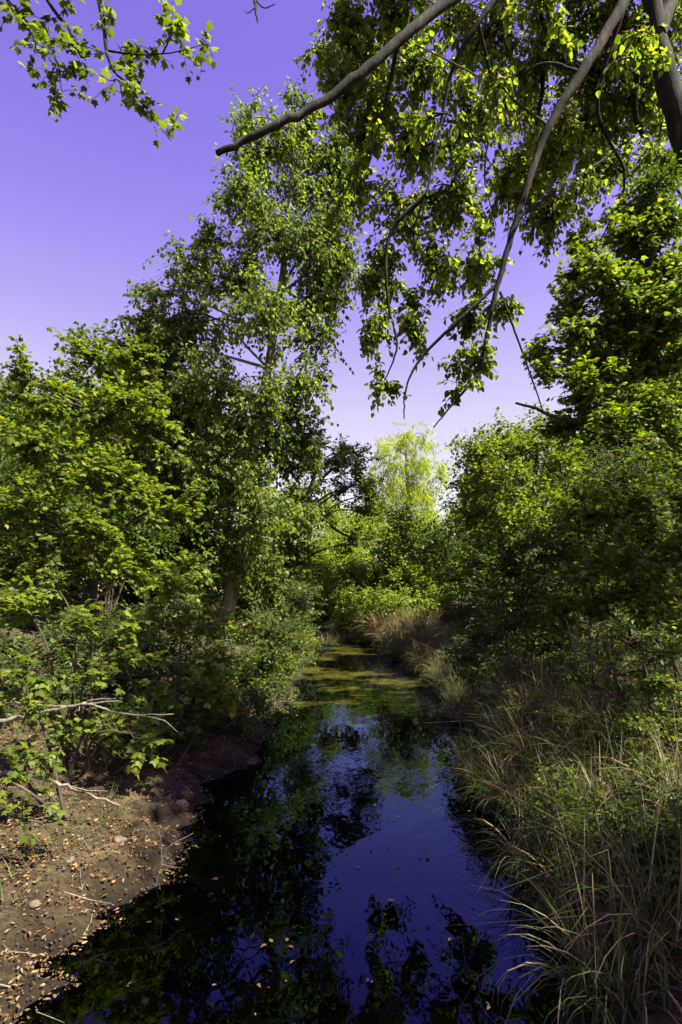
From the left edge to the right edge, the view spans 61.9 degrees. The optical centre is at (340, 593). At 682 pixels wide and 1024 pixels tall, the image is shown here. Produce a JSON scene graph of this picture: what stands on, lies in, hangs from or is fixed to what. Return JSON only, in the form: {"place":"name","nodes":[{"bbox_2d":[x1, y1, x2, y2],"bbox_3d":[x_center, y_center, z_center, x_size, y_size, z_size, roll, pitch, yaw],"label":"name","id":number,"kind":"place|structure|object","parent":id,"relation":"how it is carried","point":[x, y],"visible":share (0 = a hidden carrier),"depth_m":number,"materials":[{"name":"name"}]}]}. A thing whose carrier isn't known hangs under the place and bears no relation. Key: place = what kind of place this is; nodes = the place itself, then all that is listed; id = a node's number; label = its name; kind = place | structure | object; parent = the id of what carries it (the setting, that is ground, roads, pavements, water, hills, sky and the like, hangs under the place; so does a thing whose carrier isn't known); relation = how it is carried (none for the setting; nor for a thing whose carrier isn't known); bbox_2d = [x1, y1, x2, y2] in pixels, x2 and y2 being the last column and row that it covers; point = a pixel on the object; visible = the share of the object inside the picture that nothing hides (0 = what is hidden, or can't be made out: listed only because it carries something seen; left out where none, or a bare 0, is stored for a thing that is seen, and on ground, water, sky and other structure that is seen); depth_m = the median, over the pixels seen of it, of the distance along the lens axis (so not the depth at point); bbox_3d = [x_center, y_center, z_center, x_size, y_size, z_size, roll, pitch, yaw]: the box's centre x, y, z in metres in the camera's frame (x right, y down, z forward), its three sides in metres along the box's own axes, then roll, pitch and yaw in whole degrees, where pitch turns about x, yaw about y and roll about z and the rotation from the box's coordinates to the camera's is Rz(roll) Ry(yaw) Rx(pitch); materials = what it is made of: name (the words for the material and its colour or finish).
{"place":"outdoors","nodes":[
{"label":"outdoors","id":0,"kind":"place"},
{"bbox_2d":[12,632,575,1023],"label":"water","id":1,"kind":"structure","parent":0,"point":[266,847],"depth_m":2.22,"materials":[{"name":"liquid"}]},
{"bbox_2d":[15,652,567,1020],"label":"floating leaves","id":2,"kind":"object","parent":1,"relation":"on","point":[449,939],"visible":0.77,"depth_m":2.04,"materials":[{"name":"brown plant"}]},
{"bbox_2d":[0,594,681,1023],"bbox_3d":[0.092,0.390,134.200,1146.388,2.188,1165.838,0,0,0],"label":"ground","id":3,"kind":"structure","parent":0,"point":[104,862],"depth_m":2.55,"materials":[{"name":"soil"}]},
{"bbox_2d":[1,782,83,868],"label":"bank plant","id":4,"kind":"object","parent":3,"relation":"on","point":[52,808],"visible":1,"depth_m":2.21,"materials":[{"name":"green plant"}]},
{"bbox_2d":[0,478,86,609],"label":"understory shrub","id":5,"kind":"object","parent":3,"relation":"on","point":[20,554],"visible":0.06,"depth_m":11.36,"materials":[{"name":"green plant"}]},
{"bbox_2d":[0,648,93,819],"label":"maple sapling","id":6,"kind":"object","parent":3,"relation":"on","point":[18,774],"visible":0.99,"depth_m":2.66,"materials":[{"name":"green plant"}]},
{"bbox_2d":[0,770,120,805],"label":"dead branch","id":7,"kind":"object","parent":3,"relation":"on","point":[38,777],"visible":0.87,"depth_m":2.60,"materials":[{"name":"grey wood"}]},
{"bbox_2d":[0,361,122,609],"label":"broadleaf tree","id":8,"kind":"object","parent":3,"relation":"on","point":[5,389],"visible":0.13,"depth_m":13.15,"materials":[{"name":"green plant"}]},
{"bbox_2d":[0,439,139,614],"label":"understory shrub","id":9,"kind":"object","parent":3,"relation":"on","point":[10,482],"visible":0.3,"depth_m":9.02,"materials":[{"name":"green plant"}]},
{"bbox_2d":[0,633,146,730],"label":"bank shrub","id":10,"kind":"object","parent":3,"relation":"on","point":[5,686],"visible":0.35,"depth_m":4.12,"materials":[{"name":"green plant"}]},
{"bbox_2d":[0,698,174,729],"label":"dead branch","id":11,"kind":"object","parent":3,"relation":"on","point":[53,709],"visible":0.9,"depth_m":2.86,"materials":[{"name":"grey wood"}]},
{"bbox_2d":[0,602,184,696],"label":"bank shrub","id":12,"kind":"object","parent":3,"relation":"on","point":[63,644],"visible":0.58,"depth_m":5.13,"materials":[{"name":"green plant"}]},
{"bbox_2d":[35,707,155,775],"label":"bank shrub","id":13,"kind":"object","parent":3,"relation":"on","point":[105,740],"visible":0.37,"depth_m":3.36,"materials":[{"name":"green plant"}]},
{"bbox_2d":[0,550,194,778],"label":"maple sapling","id":14,"kind":"object","parent":3,"relation":"on","point":[146,742],"visible":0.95,"depth_m":3.19,"materials":[{"name":"green plant"}]},
{"bbox_2d":[12,469,193,615],"bbox_3d":[-4.018,-0.849,9.661,2.810,2.713,2.727,0,0,29],"label":"understory shrub","id":15,"kind":"object","parent":3,"relation":"on","point":[143,532],"visible":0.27,"depth_m":9.60,"materials":[{"name":"green plant"}]},
{"bbox_2d":[0,326,220,640],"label":"maple tree","id":16,"kind":"object","parent":3,"relation":"on","point":[117,414],"visible":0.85,"depth_m":7.17,"materials":[{"name":"green plant"}]},
{"bbox_2d":[0,638,256,906],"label":"grass","id":17,"kind":"structure","parent":3,"relation":"on","point":[69,800],"depth_m":2.79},
{"bbox_2d":[32,371,235,597],"bbox_3d":[-7.097,-3.115,19.617,6.247,9.173,7.401,0,0,29],"label":"woodland tree","id":18,"kind":"object","parent":3,"relation":"on","point":[95,382],"visible":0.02,"depth_m":17.72,"materials":[{"name":"green plant"}]},
{"bbox_2d":[14,316,259,620],"bbox_3d":[-4.114,-2.265,11.797,5.150,6.963,2.524,0,0,0],"label":"maple tree","id":19,"kind":"object","parent":3,"relation":"on","point":[127,597],"visible":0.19,"depth_m":11.67,"materials":[{"name":"green plant"}]},
{"bbox_2d":[0,0,274,148],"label":"plane tree","id":20,"kind":"object","parent":3,"relation":"on","point":[175,29],"visible":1,"depth_m":4.19,"materials":[{"name":"green plant"}]},
{"bbox_2d":[77,697,209,769],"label":"bank shrub","id":21,"kind":"object","parent":3,"relation":"on","point":[192,729],"visible":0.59,"depth_m":3.79,"materials":[{"name":"green plant"}]},
{"bbox_2d":[75,464,214,602],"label":"understory shrub","id":22,"kind":"object","parent":3,"relation":"on","point":[180,528],"visible":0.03,"depth_m":11.85,"materials":[{"name":"green plant"}]},
{"bbox_2d":[0,668,299,1022],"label":"twig litter","id":23,"kind":"object","parent":3,"relation":"on","point":[89,848],"visible":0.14,"depth_m":2.41,"materials":[{"name":"brown plant"}]},
{"bbox_2d":[0,633,306,1023],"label":"leaf litter","id":24,"kind":"object","parent":3,"relation":"on","point":[26,964],"visible":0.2,"depth_m":2.45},
{"bbox_2d":[80,403,236,609],"bbox_3d":[-4.887,-2.354,17.443,5.843,7.242,4.932,0,0,32],"label":"woodland tree","id":25,"kind":"object","parent":3,"relation":"on","point":[192,453],"visible":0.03,"depth_m":17.37,"materials":[{"name":"green plant"}]},
{"bbox_2d":[88,564,237,699],"bbox_3d":[-1.772,0.467,5.607,1.569,1.530,1.336,0,0,-23],"label":"bank shrub","id":26,"kind":"object","parent":3,"relation":"on","point":[180,603],"visible":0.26,"depth_m":5.63,"materials":[{"name":"green plant"}]},
{"bbox_2d":[96,564,246,725],"bbox_3d":[-1.186,0.460,4.120,1.066,1.381,0.821,0,0,0],"label":"maple sapling","id":27,"kind":"object","parent":3,"relation":"on","point":[214,667],"visible":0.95,"depth_m":4.06,"materials":[{"name":"green plant"}]},
{"bbox_2d":[142,676,254,738],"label":"bank shrub","id":28,"kind":"object","parent":3,"relation":"on","point":[197,692],"visible":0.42,"depth_m":4.27,"materials":[{"name":"green plant"}]},
{"bbox_2d":[106,587,322,712],"bbox_3d":[-1.174,0.584,5.949,1.218,1.322,2.969,0,0,35],"label":"bank shrub","id":29,"kind":"object","parent":3,"relation":"on","point":[264,633],"visible":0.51,"depth_m":6.01,"materials":[{"name":"green plant"}]},
{"bbox_2d":[202,648,264,727],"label":"shrub","id":30,"kind":"object","parent":3,"relation":"on","point":[242,676],"visible":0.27,"depth_m":4.86,"materials":[{"name":"green plant"}]},
{"bbox_2d":[111,75,375,646],"bbox_3d":[-2.031,-4.309,10.884,5.469,11.508,3.800,0,0,0],"label":"poplar tree","id":31,"kind":"object","parent":3,"relation":"on","point":[320,248],"visible":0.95,"depth_m":10.74,"materials":[{"name":"green plant"}]},
{"bbox_2d":[212,670,302,742],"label":"bank shrub","id":32,"kind":"object","parent":3,"relation":"on","point":[258,702],"visible":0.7,"depth_m":4.99,"materials":[{"name":"green plant"}]},
{"bbox_2d":[215,551,305,625],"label":"understory shrub","id":33,"kind":"object","parent":3,"relation":"on","point":[245,607],"visible":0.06,"depth_m":16.69,"materials":[{"name":"green plant"}]},
{"bbox_2d":[219,624,319,702],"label":"bank shrub","id":34,"kind":"object","parent":3,"relation":"on","point":[288,660],"visible":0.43,"depth_m":6.40,"materials":[{"name":"green plant"}]},
{"bbox_2d":[251,569,331,669],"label":"bank shrub","id":35,"kind":"object","parent":3,"relation":"on","point":[304,610],"visible":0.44,"depth_m":9.19,"materials":[{"name":"green plant"}]},
{"bbox_2d":[257,480,362,591],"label":"woodland tree","id":36,"kind":"object","parent":3,"relation":"on","point":[335,516],"visible":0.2,"depth_m":20.21,"materials":[{"name":"green plant"}]},
{"bbox_2d":[274,569,345,621],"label":"understory shrub","id":37,"kind":"object","parent":3,"relation":"on","point":[324,607],"visible":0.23,"depth_m":16.93,"materials":[{"name":"green plant"}]},
{"bbox_2d":[266,427,389,630],"bbox_3d":[-0.247,-1.298,14.092,3.669,5.733,2.739,0,0,41],"label":"arching tree","id":38,"kind":"object","parent":3,"relation":"on","point":[337,459],"visible":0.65,"depth_m":14.21,"materials":[{"name":"green plant"}]},
{"bbox_2d":[289,508,385,600],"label":"willow shrub","id":39,"kind":"object","parent":3,"relation":"on","point":[335,540],"visible":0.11,"depth_m":25.34,"materials":[{"name":"green plant"}]},
{"bbox_2d":[304,547,371,600],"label":"understory shrub","id":40,"kind":"object","parent":3,"relation":"on","point":[326,567],"visible":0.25,"depth_m":19.06,"materials":[{"name":"green plant"}]},
{"bbox_2d":[314,578,373,629],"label":"understory shrub","id":41,"kind":"object","parent":3,"relation":"on","point":[348,603],"visible":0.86,"depth_m":14.57,"materials":[{"name":"green plant"}]},
{"bbox_2d":[319,505,385,580],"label":"woodland tree","id":42,"kind":"object","parent":3,"relation":"on","point":[366,527],"visible":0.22,"depth_m":28.85,"materials":[{"name":"green plant"}]},
{"bbox_2d":[326,552,388,601],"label":"understory shrub","id":43,"kind":"object","parent":3,"relation":"on","point":[358,576],"visible":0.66,"depth_m":17.08,"materials":[{"name":"green plant"}]},
{"bbox_2d":[354,581,414,631],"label":"understory shrub","id":44,"kind":"object","parent":3,"relation":"on","point":[376,606],"visible":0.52,"depth_m":13.29,"materials":[{"name":"green plant"}]},
{"bbox_2d":[342,512,429,599],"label":"willow shrub","id":45,"kind":"object","parent":3,"relation":"on","point":[375,543],"visible":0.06,"depth_m":29.00,"materials":[{"name":"green plant"}]},
{"bbox_2d":[361,612,421,646],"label":"reed clump","id":46,"kind":"object","parent":3,"relation":"on","point":[389,637],"visible":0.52,"depth_m":11.62,"materials":[{"name":"beige plant"}]},
{"bbox_2d":[365,547,445,597],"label":"understory shrub","id":47,"kind":"object","parent":3,"relation":"on","point":[425,571],"visible":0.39,"depth_m":16.80,"materials":[{"name":"green plant"}]},
{"bbox_2d":[362,421,454,569],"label":"willow tree","id":48,"kind":"object","parent":3,"relation":"on","point":[413,494],"visible":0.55,"depth_m":31.98,"materials":[{"name":"green plant"}]},
{"bbox_2d":[363,502,461,599],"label":"understory shrub","id":49,"kind":"object","parent":3,"relation":"on","point":[403,537],"visible":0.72,"depth_m":17.01,"materials":[{"name":"green plant"}]},
{"bbox_2d":[379,578,451,624],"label":"understory shrub","id":50,"kind":"object","parent":3,"relation":"on","point":[432,599],"visible":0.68,"depth_m":12.46,"materials":[{"name":"green plant"}]},
{"bbox_2d":[380,600,461,640],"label":"reed clump","id":51,"kind":"object","parent":3,"relation":"on","point":[408,618],"visible":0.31,"depth_m":11.34,"materials":[{"name":"brown plant"}]},
{"bbox_2d":[385,552,468,608],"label":"understory shrub","id":52,"kind":"object","parent":3,"relation":"on","point":[408,574],"visible":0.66,"depth_m":14.42,"materials":[{"name":"green plant"}]},
{"bbox_2d":[404,504,488,601],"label":"willow shrub","id":53,"kind":"object","parent":3,"relation":"on","point":[455,592],"visible":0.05,"depth_m":22.43,"materials":[{"name":"green plant"}]},
{"bbox_2d":[215,0,681,427],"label":"cottonwood tree","id":54,"kind":"object","parent":3,"relation":"on","point":[640,64],"visible":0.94,"depth_m":11.66,"materials":[{"name":"green plant"}]},
{"bbox_2d":[401,488,509,602],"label":"understory shrub","id":55,"kind":"object","parent":3,"relation":"on","point":[443,536],"visible":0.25,"depth_m":14.72,"materials":[{"name":"green plant"}]},
{"bbox_2d":[415,715,499,770],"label":"grass tussock","id":56,"kind":"object","parent":3,"relation":"on","point":[466,755],"depth_m":3.97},
{"bbox_2d":[426,743,511,806],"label":"grass tussock","id":57,"kind":"object","parent":3,"relation":"on","point":[467,780],"depth_m":3.38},
{"bbox_2d":[425,737,529,817],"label":"grass tussock","id":58,"kind":"object","parent":3,"relation":"on","point":[476,789],"depth_m":3.30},
{"bbox_2d":[311,599,681,1023],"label":"grass","id":59,"kind":"structure","parent":3,"relation":"on","point":[660,950],"depth_m":2.82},
{"bbox_2d":[443,571,549,702],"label":"bank shrub","id":60,"kind":"object","parent":3,"relation":"on","point":[491,635],"visible":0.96,"depth_m":4.92,"materials":[{"name":"green plant"}]},
{"bbox_2d":[448,659,568,736],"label":"grass tussock","id":61,"kind":"object","parent":3,"relation":"on","point":[520,691],"depth_m":4.25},
{"bbox_2d":[442,477,580,609],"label":"understory shrub","id":62,"kind":"object","parent":3,"relation":"on","point":[528,511],"visible":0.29,"depth_m":10.39,"materials":[{"name":"green plant"}]},
{"bbox_2d":[435,402,593,588],"bbox_3d":[6.279,-3.181,22.053,5.260,7.725,6.232,0,0,-13],"label":"woodland tree","id":63,"kind":"object","parent":3,"relation":"on","point":[479,454],"visible":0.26,"depth_m":21.26,"materials":[{"name":"green plant"}]},
{"bbox_2d":[440,513,595,646],"bbox_3d":[2.568,-0.171,7.926,2.211,2.360,1.656,0,0,0],"label":"bank shrub","id":64,"kind":"object","parent":3,"relation":"on","point":[514,567],"visible":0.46,"depth_m":7.93,"materials":[{"name":"green plant"}]},
{"bbox_2d":[443,417,605,610],"bbox_3d":[3.693,-1.809,11.248,2.856,4.391,5.187,0,0,44],"label":"hackberry tree","id":65,"kind":"object","parent":3,"relation":"on","point":[558,461],"visible":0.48,"depth_m":10.61,"materials":[{"name":"green plant"}]},
{"bbox_2d":[497,681,555,742],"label":"weed","id":66,"kind":"object","parent":3,"relation":"on","point":[539,699],"visible":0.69,"depth_m":3.80,"materials":[{"name":"green plant"}]},
{"bbox_2d":[459,677,595,736],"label":"grass tussock","id":67,"kind":"object","parent":3,"relation":"on","point":[525,718],"depth_m":3.96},
{"bbox_2d":[453,760,605,908],"bbox_3d":[0.803,1.011,2.411,0.757,0.449,0.847,0,0,-30],"label":"grass tussock","id":68,"kind":"object","parent":3,"relation":"on","point":[525,844],"depth_m":2.39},
{"bbox_2d":[430,684,638,782],"bbox_3d":[1.185,0.876,3.597,1.242,0.573,1.110,0,0,13],"label":"grass tussock","id":69,"kind":"object","parent":3,"relation":"on","point":[501,742],"depth_m":3.60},
{"bbox_2d":[449,740,619,862],"bbox_3d":[1.006,0.928,2.617,0.787,0.472,0.890,0,0,-45],"label":"grass tussock","id":70,"kind":"object","parent":3,"relation":"on","point":[533,812],"depth_m":2.61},
{"bbox_2d":[445,733,626,829],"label":"grass tussock","id":71,"kind":"object","parent":3,"relation":"on","point":[506,800],"depth_m":3.01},
{"bbox_2d":[472,603,608,684],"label":"bank shrub","id":72,"kind":"object","parent":3,"relation":"on","point":[542,640],"visible":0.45,"depth_m":5.56,"materials":[{"name":"green plant"}]},
{"bbox_2d":[453,641,629,732],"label":"grass tussock","id":73,"kind":"object","parent":3,"relation":"on","point":[539,689],"depth_m":4.08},
{"bbox_2d":[467,688,636,782],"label":"grass tussock","id":74,"kind":"object","parent":3,"relation":"on","point":[531,748],"depth_m":3.22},
{"bbox_2d":[522,759,589,819],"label":"weed","id":75,"kind":"object","parent":3,"relation":"on","point":[549,791],"visible":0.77,"depth_m":2.51,"materials":[{"name":"green plant"}]},
{"bbox_2d":[526,784,589,869],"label":"weed","id":76,"kind":"object","parent":3,"relation":"on","point":[542,818],"visible":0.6,"depth_m":2.33,"materials":[{"name":"green plant"}]},
{"bbox_2d":[481,778,641,932],"bbox_3d":[0.884,1.012,2.168,0.750,0.407,0.839,0,0,-40],"label":"grass tussock","id":77,"kind":"object","parent":3,"relation":"on","point":[551,891],"depth_m":2.15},
{"bbox_2d":[450,784,681,1023],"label":"grass tussock","id":78,"kind":"object","parent":3,"relation":"on","point":[580,971],"depth_m":1.59,"materials":[{"name":"plant"}]},
{"bbox_2d":[536,701,618,752],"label":"bank plant","id":79,"kind":"object","parent":3,"relation":"on","point":[581,717],"visible":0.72,"depth_m":3.13,"materials":[{"name":"green plant"}]},
{"bbox_2d":[485,770,681,1019],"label":"grass tussock","id":80,"kind":"object","parent":3,"relation":"on","point":[675,922],"depth_m":1.64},
{"bbox_2d":[485,680,681,792],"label":"grass tussock","id":81,"kind":"object","parent":3,"relation":"on","point":[579,755],"depth_m":2.90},
{"bbox_2d":[486,719,681,882],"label":"grass tussock","id":82,"kind":"object","parent":3,"relation":"on","point":[617,797],"depth_m":2.30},
{"bbox_2d":[500,661,667,741],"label":"grass tussock","id":83,"kind":"object","parent":3,"relation":"on","point":[588,696],"depth_m":3.68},
{"bbox_2d":[509,691,670,786],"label":"grass tussock","id":84,"kind":"object","parent":3,"relation":"on","point":[576,740],"depth_m":3.00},
{"bbox_2d":[502,355,681,600],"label":"broadleaf tree","id":85,"kind":"object","parent":3,"relation":"on","point":[588,439],"visible":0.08,"depth_m":14.71,"materials":[{"name":"green plant"}]},
{"bbox_2d":[506,734,681,850],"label":"grass tussock","id":86,"kind":"object","parent":3,"relation":"on","point":[588,783],"depth_m":2.55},
{"bbox_2d":[511,424,681,653],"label":"bank shrub","id":87,"kind":"object","parent":3,"relation":"on","point":[549,555],"visible":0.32,"depth_m":5.89,"materials":[{"name":"green plant"}]},
{"bbox_2d":[515,150,681,607],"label":"ivy tree","id":88,"kind":"object","parent":3,"relation":"on","point":[611,336],"visible":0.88,"depth_m":7.64,"materials":[{"name":"green plant"}]},
{"bbox_2d":[522,461,681,685],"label":"bank shrub","id":89,"kind":"object","parent":3,"relation":"on","point":[594,607],"visible":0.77,"depth_m":4.66,"materials":[{"name":"green plant"}]},
{"bbox_2d":[523,667,680,753],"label":"grass tussock","id":90,"kind":"object","parent":3,"relation":"on","point":[597,707],"depth_m":3.36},
{"bbox_2d":[523,687,681,777],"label":"grass tussock","id":91,"kind":"object","parent":3,"relation":"on","point":[612,729],"depth_m":3.03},
{"bbox_2d":[529,675,681,826],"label":"grass tussock","id":92,"kind":"object","parent":3,"relation":"on","point":[677,772],"depth_m":2.37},
{"bbox_2d":[536,802,675,923],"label":"weed","id":93,"kind":"object","parent":3,"relation":"on","point":[571,831],"visible":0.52,"depth_m":1.96,"materials":[{"name":"green plant"}]},
{"bbox_2d":[542,783,681,936],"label":"grass tussock","id":94,"kind":"object","parent":3,"relation":"on","point":[633,855],"depth_m":1.88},
{"bbox_2d":[550,798,675,906],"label":"weed","id":95,"kind":"object","parent":3,"relation":"on","point":[594,830],"visible":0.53,"depth_m":1.96,"materials":[{"name":"green plant"}]},
{"bbox_2d":[553,608,681,735],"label":"bank shrub","id":96,"kind":"object","parent":3,"relation":"on","point":[653,684],"visible":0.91,"depth_m":3.38,"materials":[{"name":"green plant"}]},
{"bbox_2d":[578,748,674,824],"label":"bank plant","id":97,"kind":"object","parent":3,"relation":"on","point":[620,782],"visible":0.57,"depth_m":2.35,"materials":[{"name":"green plant"}]},
{"bbox_2d":[590,726,681,829],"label":"grass tussock","id":98,"kind":"object","parent":3,"relation":"on","point":[659,781],"depth_m":2.33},
{"bbox_2d":[596,792,677,847],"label":"weed","id":99,"kind":"object","parent":3,"relation":"on","point":[611,811],"visible":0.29,"depth_m":2.14,"materials":[{"name":"green plant"}]},
{"bbox_2d":[602,668,674,721],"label":"weed","id":100,"kind":"object","parent":3,"relation":"on","point":[642,689],"visible":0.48,"depth_m":3.43,"materials":[{"name":"green plant"}]},
{"bbox_2d":[599,691,681,767],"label":"weed","id":101,"kind":"object","parent":3,"relation":"on","point":[626,731],"visible":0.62,"depth_m":2.87,"materials":[{"name":"green plant"}]},
{"bbox_2d":[602,485,681,688],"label":"bank shrub","id":102,"kind":"object","parent":3,"relation":"on","point":[625,571],"visible":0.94,"depth_m":4.16,"materials":[{"name":"green plant"}]},
{"bbox_2d":[613,770,681,894],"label":"weed","id":103,"kind":"object","parent":3,"relation":"on","point":[642,812],"visible":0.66,"depth_m":1.86,"materials":[{"name":"green plant"}]},
{"bbox_2d":[617,684,681,778],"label":"weed","id":104,"kind":"object","parent":3,"relation":"on","point":[642,728],"visible":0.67,"depth_m":2.75,"materials":[{"name":"green plant"}]},
{"bbox_2d":[625,717,681,787],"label":"bank plant","id":105,"kind":"object","parent":3,"relation":"on","point":[663,739],"visible":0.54,"depth_m":2.65,"materials":[{"name":"green plant"}]},
{"bbox_2d":[643,830,681,919],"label":"weed","id":106,"kind":"object","parent":3,"relation":"on","point":[676,876],"visible":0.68,"depth_m":1.66,"materials":[{"name":"green plant"}]},
{"bbox_2d":[0,0,681,592],"label":"sky","id":107,"kind":"structure","parent":0,"point":[87,196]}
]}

